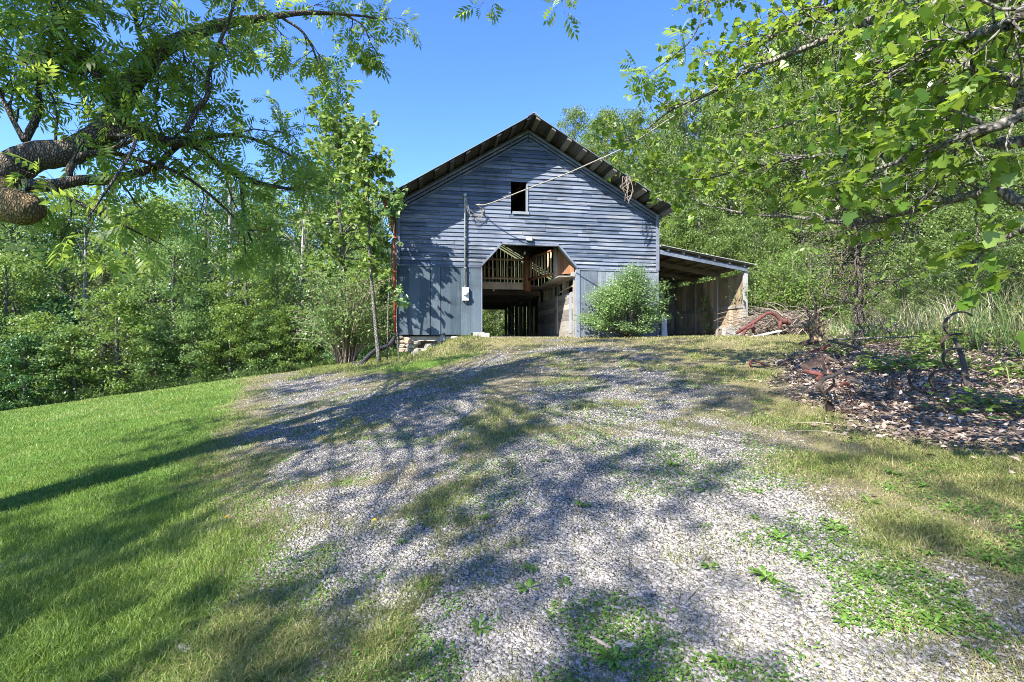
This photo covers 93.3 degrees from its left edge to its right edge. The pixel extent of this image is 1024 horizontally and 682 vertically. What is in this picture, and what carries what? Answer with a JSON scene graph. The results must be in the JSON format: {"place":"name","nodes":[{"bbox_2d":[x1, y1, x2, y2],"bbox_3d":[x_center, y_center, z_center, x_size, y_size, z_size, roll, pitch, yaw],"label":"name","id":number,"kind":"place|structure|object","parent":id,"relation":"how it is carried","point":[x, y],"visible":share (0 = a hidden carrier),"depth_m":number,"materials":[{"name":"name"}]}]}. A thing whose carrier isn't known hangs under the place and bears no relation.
{"place":"outdoors","nodes":[
{"label":"outdoors","id":0,"kind":"place"},
{"bbox_2d":[0,347,499,681],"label":"lawn grass","id":1,"kind":"structure","parent":0,"point":[97,665],"depth_m":3.89,"materials":[{"name":"green plant"}]},
{"bbox_2d":[283,334,485,380],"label":"rough grass","id":2,"kind":"structure","parent":0,"point":[336,366],"depth_m":15.79,"materials":[{"name":"green plant"}]},
{"bbox_2d":[0,0,854,264],"label":"sky","id":3,"kind":"structure","parent":0,"point":[472,80],"materials":[{"name":"blue"}]},
{"bbox_2d":[0,92,1023,681],"bbox_3d":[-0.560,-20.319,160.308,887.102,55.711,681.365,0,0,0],"label":"ground","id":4,"kind":"structure","parent":0,"point":[822,446],"depth_m":5.76,"materials":[{"name":"green plant"}]},
{"bbox_2d":[0,310,75,400],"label":"understory tree","id":5,"kind":"object","parent":4,"relation":"on","point":[40,316],"visible":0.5,"depth_m":23.16,"materials":[{"name":"green plant"}]},
{"bbox_2d":[0,251,76,394],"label":"broadleaf tree","id":6,"kind":"object","parent":4,"relation":"on","point":[13,293],"visible":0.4,"depth_m":26.07,"materials":[{"name":"green plant"}]},
{"bbox_2d":[0,332,82,409],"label":"understory tree","id":7,"kind":"object","parent":4,"relation":"on","point":[24,339],"visible":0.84,"depth_m":22.21,"materials":[{"name":"green plant"}]},
{"bbox_2d":[0,192,104,368],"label":"broadleaf tree","id":8,"kind":"object","parent":4,"relation":"on","point":[10,239],"visible":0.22,"depth_m":31.74,"materials":[{"name":"green plant"}]},
{"bbox_2d":[0,290,127,400],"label":"understory tree","id":9,"kind":"object","parent":4,"relation":"on","point":[47,307],"visible":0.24,"depth_m":26.43,"materials":[{"name":"green plant"}]},
{"bbox_2d":[15,322,122,400],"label":"understory tree","id":10,"kind":"object","parent":4,"relation":"on","point":[65,339],"visible":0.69,"depth_m":23.14,"materials":[{"name":"green plant"}]},
{"bbox_2d":[0,175,143,383],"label":"broadleaf tree","id":11,"kind":"object","parent":4,"relation":"on","point":[75,192],"visible":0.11,"depth_m":34.44,"materials":[{"name":"green plant"}]},
{"bbox_2d":[55,223,114,387],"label":"bare pine","id":12,"kind":"object","parent":4,"relation":"on","point":[85,285],"visible":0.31,"depth_m":32.74,"materials":[{"name":"green wood"}]},
{"bbox_2d":[33,192,139,373],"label":"broadleaf tree","id":13,"kind":"object","parent":4,"relation":"on","point":[92,222],"visible":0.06,"depth_m":42.34,"materials":[{"name":"green plant"}]},
{"bbox_2d":[62,263,131,391],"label":"cedar tree","id":14,"kind":"object","parent":4,"relation":"on","point":[104,278],"visible":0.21,"depth_m":26.43,"materials":[{"name":"green plant"}]},
{"bbox_2d":[49,279,173,397],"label":"understory tree","id":15,"kind":"object","parent":4,"relation":"on","point":[128,303],"visible":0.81,"depth_m":23.84,"materials":[{"name":"green plant"}]},
{"bbox_2d":[57,185,215,378],"bbox_3d":[-24.294,-3.333,32.478,9.729,14.344,7.820,0,0,-40],"label":"broadleaf tree","id":16,"kind":"object","parent":4,"relation":"on","point":[153,299],"visible":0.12,"depth_m":31.48,"materials":[{"name":"green plant"}]},
{"bbox_2d":[114,329,182,388],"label":"understory tree","id":17,"kind":"object","parent":4,"relation":"on","point":[144,369],"visible":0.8,"depth_m":24.41,"materials":[{"name":"green plant"}]},
{"bbox_2d":[109,234,225,380],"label":"broadleaf tree","id":18,"kind":"object","parent":4,"relation":"on","point":[166,243],"visible":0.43,"depth_m":26.90,"materials":[{"name":"green plant"}]},
{"bbox_2d":[95,158,267,375],"bbox_3d":[-22.849,-4.529,34.781,11.922,16.440,10.835,0,0,31],"label":"broadleaf tree","id":19,"kind":"object","parent":4,"relation":"on","point":[192,191],"visible":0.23,"depth_m":33.73,"materials":[{"name":"green plant"}]},
{"bbox_2d":[147,311,236,385],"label":"understory tree","id":20,"kind":"object","parent":4,"relation":"on","point":[184,326],"visible":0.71,"depth_m":25.35,"materials":[{"name":"green plant"}]},
{"bbox_2d":[0,347,414,411],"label":"fringe grass","id":21,"kind":"structure","parent":4,"relation":"on","point":[197,380],"depth_m":24.76,"materials":[{"name":"green plant"}]},
{"bbox_2d":[169,289,258,374],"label":"understory tree","id":22,"kind":"object","parent":4,"relation":"on","point":[200,306],"visible":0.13,"depth_m":28.51,"materials":[{"name":"green plant"}]},
{"bbox_2d":[187,302,265,377],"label":"understory tree","id":23,"kind":"object","parent":4,"relation":"on","point":[241,332],"visible":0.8,"depth_m":25.98,"materials":[{"name":"green plant"}]},
{"bbox_2d":[195,157,262,356],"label":"bare pine","id":24,"kind":"object","parent":4,"relation":"on","point":[230,230],"visible":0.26,"depth_m":32.71,"materials":[{"name":"green wood"}]},
{"bbox_2d":[198,242,286,370],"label":"broadleaf tree","id":25,"kind":"object","parent":4,"relation":"on","point":[257,288],"visible":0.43,"depth_m":27.26,"materials":[{"name":"green plant"}]},
{"bbox_2d":[196,180,323,361],"bbox_3d":[-18.288,-4.494,36.229,9.942,15.204,9.566,0,0,13],"label":"broadleaf tree","id":26,"kind":"object","parent":4,"relation":"on","point":[254,219],"visible":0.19,"depth_m":34.76,"materials":[{"name":"green plant"}]},
{"bbox_2d":[0,330,526,410],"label":"undergrowth","id":27,"kind":"object","parent":4,"relation":"on","point":[173,375],"visible":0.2,"depth_m":25.09,"materials":[{"name":"green plant"}]},
{"bbox_2d":[232,315,297,373],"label":"understory tree","id":28,"kind":"object","parent":4,"relation":"on","point":[262,325],"visible":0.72,"depth_m":26.61,"materials":[{"name":"green plant"}]},
{"bbox_2d":[243,247,316,364],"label":"broadleaf tree","id":29,"kind":"object","parent":4,"relation":"on","point":[277,286],"visible":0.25,"depth_m":29.82,"materials":[{"name":"green plant"}]},
{"bbox_2d":[261,301,317,369],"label":"understory tree","id":30,"kind":"object","parent":4,"relation":"on","point":[288,315],"visible":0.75,"depth_m":27.12,"materials":[{"name":"green plant"}]},
{"bbox_2d":[255,145,331,364],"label":"bare pine","id":31,"kind":"object","parent":4,"relation":"on","point":[303,242],"visible":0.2,"depth_m":34.71,"materials":[{"name":"green wood"}]},
{"bbox_2d":[293,280,328,361],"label":"cedar tree","id":32,"kind":"object","parent":4,"relation":"on","point":[310,299],"visible":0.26,"depth_m":28.90,"materials":[{"name":"green plant"}]},
{"bbox_2d":[262,183,389,357],"bbox_3d":[-13.688,-5.095,37.598,10.664,15.146,10.995,0,0,-22],"label":"broadleaf tree","id":33,"kind":"object","parent":4,"relation":"on","point":[303,252],"visible":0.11,"depth_m":35.47,"materials":[{"name":"green plant"}]},
{"bbox_2d":[264,76,396,316],"bbox_3d":[-7.245,-4.765,20.329,6.024,11.706,4.793,0,0,0],"label":"tulip poplar","id":34,"kind":"object","parent":4,"relation":"on","point":[329,123],"visible":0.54,"depth_m":19.86,"materials":[{"name":"green plant"}]},
{"bbox_2d":[279,261,396,364],"bbox_3d":[-6.330,-1.025,18.504,4.447,3.885,4.427,0,0,40],"label":"twiggy bush","id":35,"kind":"object","parent":4,"relation":"on","point":[349,338],"visible":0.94,"depth_m":18.06,"materials":[{"name":"green plant"}]},
{"bbox_2d":[293,189,393,354],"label":"broadleaf tree","id":36,"kind":"object","parent":4,"relation":"on","point":[316,256],"visible":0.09,"depth_m":35.30,"materials":[{"name":"green plant"}]},
{"bbox_2d":[0,0,708,305],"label":"walnut tree","id":37,"kind":"object","parent":4,"relation":"on","point":[106,130],"visible":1,"depth_m":5.78,"materials":[{"name":"green plant"}]},
{"bbox_2d":[326,232,396,352],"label":"broadleaf tree","id":38,"kind":"object","parent":4,"relation":"on","point":[384,265],"visible":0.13,"depth_m":33.90,"materials":[{"name":"green plant"}]},
{"bbox_2d":[326,118,403,362],"bbox_3d":[-4.869,-3.174,15.921,2.363,7.924,2.041,0,0,-24],"label":"tulip poplar","id":39,"kind":"object","parent":4,"relation":"on","point":[366,168],"visible":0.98,"depth_m":15.78,"materials":[{"name":"green plant"}]},
{"bbox_2d":[381,187,408,357],"bbox_3d":[-3.859,-2.166,15.882,0.896,5.764,0.839,0,0,-14],"label":"leafy shoot","id":40,"kind":"object","parent":4,"relation":"on","point":[398,205],"visible":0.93,"depth_m":15.83,"materials":[{"name":"green plant"}]},
{"bbox_2d":[467,310,503,336],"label":"hillside bush","id":41,"kind":"object","parent":4,"relation":"on","point":[490,327],"visible":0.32,"depth_m":40.23,"materials":[{"name":"green plant"}]},
{"bbox_2d":[382,112,673,351],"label":"barn","id":42,"kind":"structure","parent":4,"relation":"on","point":[574,234],"depth_m":17.82,"materials":[{"name":"paint"}]},
{"bbox_2d":[466,0,828,218],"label":"power cable","id":43,"kind":"object","parent":42,"relation":"attached to","point":[766,50],"visible":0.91,"depth_m":15.07,"materials":[{"name":"rubber"}]},
{"bbox_2d":[553,103,594,145],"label":"hillside tree","id":44,"kind":"object","parent":4,"relation":"on","point":[575,113],"visible":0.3,"depth_m":77.14,"materials":[{"name":"green plant"}]},
{"bbox_2d":[146,347,1023,681],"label":"clover","id":45,"kind":"object","parent":4,"relation":"on","point":[578,633],"visible":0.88,"depth_m":2.57,"materials":[{"name":"green plant"}]},
{"bbox_2d":[572,103,635,174],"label":"hillside tree","id":46,"kind":"object","parent":4,"relation":"on","point":[618,162],"visible":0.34,"depth_m":62.73,"materials":[{"name":"green plant"}]},
{"bbox_2d":[567,261,681,336],"bbox_3d":[4.008,-1.500,17.485,3.576,2.728,3.213,0,0,-22],"label":"green bush","id":47,"kind":"object","parent":4,"relation":"on","point":[621,296],"visible":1,"depth_m":17.09,"materials":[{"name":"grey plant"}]},
{"bbox_2d":[599,103,654,178],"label":"hillside tree","id":48,"kind":"object","parent":4,"relation":"on","point":[633,115],"visible":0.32,"depth_m":62.16,"materials":[{"name":"green plant"}]},
{"bbox_2d":[628,143,686,226],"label":"hillside tree","id":49,"kind":"object","parent":4,"relation":"on","point":[652,171],"visible":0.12,"depth_m":48.52,"materials":[{"name":"green plant"}]},
{"bbox_2d":[632,111,685,189],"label":"hillside tree","id":50,"kind":"object","parent":4,"relation":"on","point":[647,138],"visible":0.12,"depth_m":58.77,"materials":[{"name":"green plant"}]},
{"bbox_2d":[637,176,688,246],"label":"hillside tree","id":51,"kind":"object","parent":4,"relation":"on","point":[663,223],"visible":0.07,"depth_m":38.35,"materials":[{"name":"green plant"}]},
{"bbox_2d":[644,91,728,228],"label":"hillside tree","id":52,"kind":"object","parent":4,"relation":"on","point":[685,134],"visible":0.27,"depth_m":47.47,"materials":[{"name":"green plant"}]},
{"bbox_2d":[661,215,720,274],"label":"hillside tree","id":53,"kind":"object","parent":4,"relation":"on","point":[674,235],"visible":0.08,"depth_m":33.04,"materials":[{"name":"green plant"}]},
{"bbox_2d":[665,229,721,288],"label":"hillside tree","id":54,"kind":"object","parent":4,"relation":"on","point":[697,239],"visible":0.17,"depth_m":30.70,"materials":[{"name":"green plant"}]},
{"bbox_2d":[658,245,756,335],"bbox_3d":[7.058,-1.866,22.627,4.060,3.632,7.699,0,0,-10],"label":"lean to shed","id":55,"kind":"object","parent":4,"relation":"on","point":[678,265],"visible":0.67,"depth_m":21.13,"materials":[{"name":"grey wood"}]},
{"bbox_2d":[669,143,746,254],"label":"hillside tree","id":56,"kind":"object","parent":4,"relation":"on","point":[712,162],"visible":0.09,"depth_m":37.95,"materials":[{"name":"green plant"}]},
{"bbox_2d":[682,102,742,201],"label":"hillside tree","id":57,"kind":"object","parent":4,"relation":"on","point":[710,129],"visible":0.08,"depth_m":48.29,"materials":[{"name":"green plant"}]},
{"bbox_2d":[665,188,763,286],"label":"hillside tree","id":58,"kind":"object","parent":4,"relation":"on","point":[710,215],"visible":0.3,"depth_m":31.73,"materials":[{"name":"green plant"}]},
{"bbox_2d":[691,234,765,315],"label":"hillside tree","id":59,"kind":"object","parent":4,"relation":"on","point":[724,244],"visible":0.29,"depth_m":29.06,"materials":[{"name":"green plant"}]},
{"bbox_2d":[687,133,794,260],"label":"hillside tree","id":60,"kind":"object","parent":4,"relation":"on","point":[722,186],"visible":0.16,"depth_m":35.11,"materials":[{"name":"green plant"}]},
{"bbox_2d":[702,76,784,184],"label":"hillside tree","id":61,"kind":"object","parent":4,"relation":"on","point":[756,95],"visible":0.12,"depth_m":46.02,"materials":[{"name":"green plant"}]},
{"bbox_2d":[711,109,775,224],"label":"hillside tree","id":62,"kind":"object","parent":4,"relation":"on","point":[732,133],"visible":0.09,"depth_m":41.14,"materials":[{"name":"green plant"}]},
{"bbox_2d":[712,177,793,266],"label":"hillside tree","id":63,"kind":"object","parent":4,"relation":"on","point":[757,202],"visible":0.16,"depth_m":34.58,"materials":[{"name":"green plant"}]},
{"bbox_2d":[735,311,790,335],"bbox_3d":[8.535,-0.575,16.411,1.882,0.861,0.357,0,0,-8],"label":"red plow","id":64,"kind":"object","parent":4,"relation":"on","point":[747,327],"visible":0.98,"depth_m":16.35,"materials":[{"name":"paint"}]},
{"bbox_2d":[733,211,793,310],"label":"hillside tree","id":65,"kind":"object","parent":4,"relation":"on","point":[744,228],"visible":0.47,"depth_m":28.90,"materials":[{"name":"green plant"}]},
{"bbox_2d":[730,97,797,194],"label":"hillside tree","id":66,"kind":"object","parent":4,"relation":"on","point":[770,114],"visible":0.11,"depth_m":40.70,"materials":[{"name":"green plant"}]},
{"bbox_2d":[715,301,837,335],"bbox_3d":[9.951,-0.717,17.861,5.095,1.530,2.098,0,0,0],"label":"brush pile","id":67,"kind":"object","parent":4,"relation":"on","point":[770,323],"visible":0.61,"depth_m":17.41,"materials":[{"name":"brown wood"}]},
{"bbox_2d":[737,26,826,137],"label":"hillside tree","id":68,"kind":"object","parent":4,"relation":"on","point":[766,83],"visible":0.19,"depth_m":50.47,"materials":[{"name":"green plant"}]},
{"bbox_2d":[732,121,840,242],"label":"hillside tree","id":69,"kind":"object","parent":4,"relation":"on","point":[772,131],"visible":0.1,"depth_m":35.12,"materials":[{"name":"green plant"}]},
{"bbox_2d":[721,238,863,335],"bbox_3d":[11.231,-1.766,19.551,5.355,4.244,4.964,0,0,0],"label":"viny bush","id":70,"kind":"object","parent":4,"relation":"on","point":[786,294],"visible":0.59,"depth_m":19.14,"materials":[{"name":"green plant"}]},
{"bbox_2d":[756,22,837,108],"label":"hillside tree","id":71,"kind":"object","parent":4,"relation":"on","point":[797,56],"visible":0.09,"depth_m":49.76,"materials":[{"name":"green plant"}]},
{"bbox_2d":[751,98,847,255],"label":"hillside tree","id":72,"kind":"object","parent":4,"relation":"on","point":[823,130],"visible":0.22,"depth_m":32.93,"materials":[{"name":"green plant"}]},
{"bbox_2d":[762,240,844,295],"bbox_3d":[17.095,-3.953,27.770,4.126,3.803,4.941,0,0,43],"label":"hillside bush","id":73,"kind":"object","parent":4,"relation":"on","point":[798,247],"visible":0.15,"depth_m":27.59,"materials":[{"name":"green plant"}]},
{"bbox_2d":[585,0,1023,313],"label":"maple tree","id":74,"kind":"object","parent":4,"relation":"on","point":[957,56],"visible":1,"depth_m":4.25,"materials":[{"name":"green plant"}]},
{"bbox_2d":[769,202,839,275],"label":"hillside tree","id":75,"kind":"object","parent":4,"relation":"on","point":[796,223],"visible":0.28,"depth_m":30.18,"materials":[{"name":"green plant"}]},
{"bbox_2d":[786,290,831,345],"bbox_3d":[7.040,-0.492,11.206,0.915,1.397,0.903,0,0,-36],"label":"tree stump","id":76,"kind":"object","parent":4,"relation":"on","point":[817,332],"visible":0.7,"depth_m":11.12,"materials":[{"name":"brown wood"}]},
{"bbox_2d":[769,10,850,131],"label":"hillside tree","id":77,"kind":"object","parent":4,"relation":"on","point":[823,29],"visible":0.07,"depth_m":49.37,"materials":[{"name":"green plant"}]},
{"bbox_2d":[791,13,862,89],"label":"hillside tree","id":78,"kind":"object","parent":4,"relation":"on","point":[823,55],"visible":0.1,"depth_m":48.42,"materials":[{"name":"green plant"}]},
{"bbox_2d":[779,78,881,214],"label":"hillside tree","id":79,"kind":"object","parent":4,"relation":"on","point":[826,92],"visible":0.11,"depth_m":34.50,"materials":[{"name":"green plant"}]},
{"bbox_2d":[801,354,871,413],"bbox_3d":[3.860,0.512,5.768,0.739,0.716,0.610,0,0,0],"label":"plow","id":80,"kind":"object","parent":4,"relation":"on","point":[821,379],"visible":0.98,"depth_m":5.69,"materials":[{"name":"metal"}]},
{"bbox_2d":[669,94,1023,314],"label":"hillside undergrowth","id":81,"kind":"object","parent":4,"relation":"on","point":[966,240],"depth_m":27.25,"materials":[{"name":"green plant"}]},
{"bbox_2d":[817,272,891,325],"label":"hillside bush","id":82,"kind":"object","parent":4,"relation":"on","point":[833,302],"visible":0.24,"depth_m":18.41,"materials":[{"name":"green plant"}]},
{"bbox_2d":[687,336,1023,434],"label":"fallen twigs","id":83,"kind":"object","parent":4,"relation":"on","point":[877,379],"depth_m":7.40,"materials":[{"name":"brown wood"}]},
{"bbox_2d":[787,155,941,346],"bbox_3d":[7.508,-1.897,10.609,3.047,4.829,2.866,0,0,0],"label":"tree","id":84,"kind":"object","parent":4,"relation":"on","point":[856,285],"visible":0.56,"depth_m":10.48,"materials":[{"name":"green plant"}]},
{"bbox_2d":[834,289,896,330],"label":"hillside bush","id":85,"kind":"object","parent":4,"relation":"on","point":[867,309],"visible":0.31,"depth_m":15.08,"materials":[{"name":"green plant"}]},
{"bbox_2d":[811,0,923,145],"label":"hillside tree","id":86,"kind":"object","parent":4,"relation":"on","point":[861,12],"visible":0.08,"depth_m":39.31,"materials":[{"name":"green plant"}]},
{"bbox_2d":[841,239,921,300],"bbox_3d":[14.668,-2.627,19.208,3.706,2.852,3.095,0,0,-35],"label":"hillside bush","id":87,"kind":"object","parent":4,"relation":"on","point":[888,258],"visible":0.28,"depth_m":18.78,"materials":[{"name":"green plant"}]},
{"bbox_2d":[748,235,1023,381],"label":"tall grass","id":88,"kind":"structure","parent":4,"relation":"on","point":[943,310],"depth_m":10.46,"materials":[{"name":"green plant"}]},
{"bbox_2d":[755,304,1023,485],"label":"leaf litter","id":89,"kind":"object","parent":4,"relation":"on","point":[959,432],"visible":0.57,"depth_m":6.01,"materials":[{"name":"brown plant"}]},
{"bbox_2d":[869,278,940,324],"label":"hillside bush","id":90,"kind":"object","parent":4,"relation":"on","point":[894,296],"visible":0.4,"depth_m":13.45,"materials":[{"name":"green plant"}]},
{"bbox_2d":[878,237,956,300],"bbox_3d":[13.754,-2.283,15.959,2.452,2.349,2.811,0,0,28],"label":"hillside bush","id":91,"kind":"object","parent":4,"relation":"on","point":[934,251],"visible":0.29,"depth_m":15.91,"materials":[{"name":"green plant"}]},
{"bbox_2d":[813,294,1023,426],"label":"bank weeds","id":92,"kind":"object","parent":4,"relation":"on","point":[918,362],"visible":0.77,"depth_m":7.48,"materials":[{"name":"green plant"}]},
{"bbox_2d":[861,116,989,253],"bbox_3d":[20.395,-7.740,23.642,5.887,7.488,5.790,0,0,-30],"label":"hillside tree","id":93,"kind":"object","parent":4,"relation":"on","point":[918,233],"visible":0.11,"depth_m":23.56,"materials":[{"name":"green plant"}]},
{"bbox_2d":[891,311,972,392],"bbox_3d":[5.601,0.144,6.218,1.381,1.099,0.521,0,0,-16],"label":"spring tooth harrow","id":94,"kind":"object","parent":4,"relation":"on","point":[964,370],"visible":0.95,"depth_m":6.27,"materials":[{"name":"metal"}]},
{"bbox_2d":[906,270,969,315],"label":"hillside bush","id":95,"kind":"object","parent":4,"relation":"on","point":[927,284],"visible":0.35,"depth_m":12.58,"materials":[{"name":"green plant"}]},
{"bbox_2d":[897,203,997,273],"bbox_3d":[15.845,-3.573,17.302,3.829,2.948,3.198,0,0,41],"label":"hillside bush","id":96,"kind":"object","parent":4,"relation":"on","point":[952,210],"visible":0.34,"depth_m":17.19,"materials":[{"name":"green plant"}]},
{"bbox_2d":[921,93,1023,235],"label":"hillside tree","id":97,"kind":"object","parent":4,"relation":"on","point":[987,152],"visible":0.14,"depth_m":19.86,"materials":[{"name":"green plant"}]},
{"bbox_2d":[929,247,1023,308],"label":"hillside bush","id":98,"kind":"object","parent":4,"relation":"on","point":[966,273],"visible":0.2,"depth_m":11.57,"materials":[{"name":"green plant"}]},
{"bbox_2d":[933,202,1023,276],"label":"hillside bush","id":99,"kind":"object","parent":4,"relation":"on","point":[1001,216],"visible":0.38,"depth_m":14.41,"materials":[{"name":"green plant"}]},
{"bbox_2d":[950,171,1023,246],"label":"hillside bush","id":100,"kind":"object","parent":4,"relation":"on","point":[1020,181],"visible":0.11,"depth_m":15.96,"materials":[{"name":"green plant"}]},
{"bbox_2d":[962,243,1023,307],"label":"hillside bush","id":101,"kind":"object","parent":4,"relation":"on","point":[1012,253],"visible":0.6,"depth_m":10.50,"materials":[{"name":"green plant"}]},
{"bbox_2d":[965,95,1023,212],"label":"hillside tree","id":102,"kind":"object","parent":4,"relation":"on","point":[1021,151],"visible":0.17,"depth_m":17.31,"materials":[{"name":"green plant"}]},
{"bbox_2d":[70,325,1023,681],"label":"thin grass","id":103,"kind":"structure","parent":0,"point":[274,661],"depth_m":3.12,"materials":[{"name":"green plant"}]},
{"bbox_2d":[180,338,1023,681],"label":"gravel driveway","id":104,"kind":"structure","parent":0,"point":[720,390],"depth_m":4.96,"materials":[{"name":"grey gravel"}]},
{"bbox_2d":[593,644,630,672],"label":"weed","id":105,"kind":"object","parent":104,"relation":"on","point":[611,663],"visible":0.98,"depth_m":2.10,"materials":[{"name":"green plant"}]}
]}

